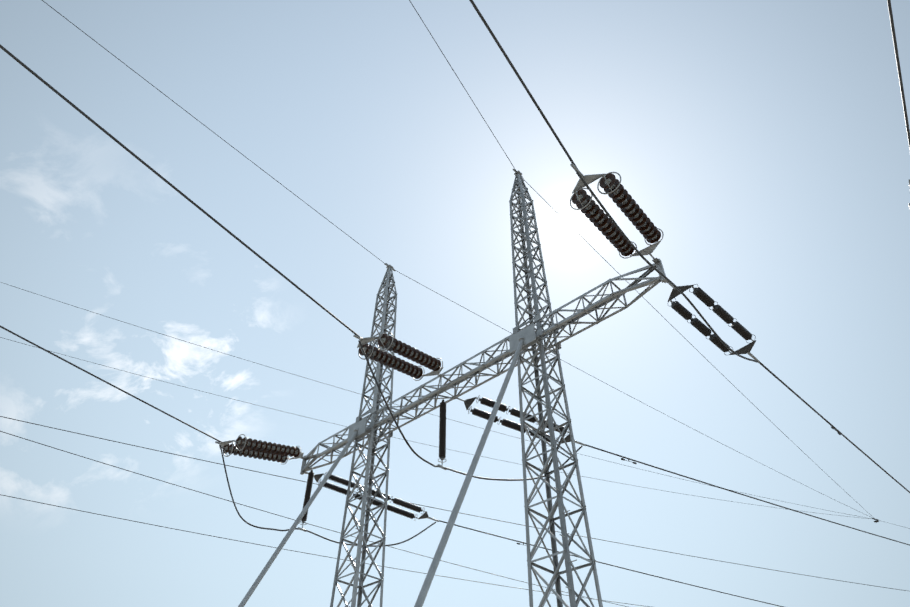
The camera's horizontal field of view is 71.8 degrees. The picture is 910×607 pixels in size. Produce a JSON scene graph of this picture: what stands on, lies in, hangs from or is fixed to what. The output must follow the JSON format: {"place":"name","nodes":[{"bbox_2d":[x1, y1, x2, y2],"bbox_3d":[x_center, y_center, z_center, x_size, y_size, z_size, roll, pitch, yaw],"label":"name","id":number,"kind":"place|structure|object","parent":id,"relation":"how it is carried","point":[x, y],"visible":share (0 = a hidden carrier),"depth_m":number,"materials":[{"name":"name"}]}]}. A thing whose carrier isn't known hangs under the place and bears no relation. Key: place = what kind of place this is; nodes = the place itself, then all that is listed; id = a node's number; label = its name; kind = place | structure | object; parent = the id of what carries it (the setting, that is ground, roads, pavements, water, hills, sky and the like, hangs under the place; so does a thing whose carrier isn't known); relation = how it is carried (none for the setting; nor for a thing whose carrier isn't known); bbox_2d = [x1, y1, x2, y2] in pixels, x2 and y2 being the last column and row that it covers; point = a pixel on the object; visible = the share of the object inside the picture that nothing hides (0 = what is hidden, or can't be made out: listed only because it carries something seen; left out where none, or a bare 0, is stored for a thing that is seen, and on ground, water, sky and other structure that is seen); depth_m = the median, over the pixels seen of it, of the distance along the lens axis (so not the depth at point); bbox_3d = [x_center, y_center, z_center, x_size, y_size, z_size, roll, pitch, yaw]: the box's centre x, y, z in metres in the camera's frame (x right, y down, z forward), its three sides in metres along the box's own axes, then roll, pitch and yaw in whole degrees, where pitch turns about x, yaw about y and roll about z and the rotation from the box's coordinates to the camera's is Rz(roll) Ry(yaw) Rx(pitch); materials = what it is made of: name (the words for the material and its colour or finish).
{"place":"outdoors","nodes":[
{"label":"outdoors","id":0,"kind":"place"},
{"bbox_2d":[0,0,909,606],"label":"sky","id":1,"kind":"structure","parent":0,"point":[766,143],"materials":[{"name":"blue"}]},
{"bbox_2d":[887,0,909,208],"bbox_3d":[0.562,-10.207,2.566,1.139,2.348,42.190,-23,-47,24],"label":"power line wire","id":2,"kind":"object","parent":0,"point":[898,63],"visible":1,"depth_m":8.96,"materials":[{"name":"black metal"}]},
{"label":"ground","id":3,"kind":"structure","parent":0,"visible":0},
{"bbox_2d":[238,169,667,606],"bbox_3d":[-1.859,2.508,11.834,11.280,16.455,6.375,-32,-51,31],"label":"pylon","id":4,"kind":"object","parent":3,"relation":"on","point":[522,340],"visible":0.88,"depth_m":13.25,"materials":[{"name":"metal"}]},
{"bbox_2d":[0,0,909,606],"bbox_3d":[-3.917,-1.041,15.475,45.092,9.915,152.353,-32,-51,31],"label":"conductors","id":5,"kind":"object","parent":4,"relation":"on","point":[376,380],"visible":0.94,"depth_m":15.32,"materials":[{"name":"metal"}]},
{"bbox_2d":[215,163,759,531],"bbox_3d":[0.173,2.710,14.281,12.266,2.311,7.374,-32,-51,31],"label":"insulator strings","id":6,"kind":"object","parent":4,"relation":"hanging from","point":[610,184],"visible":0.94,"depth_m":13.12,"materials":[{"name":"brown ceramic"}]}
]}

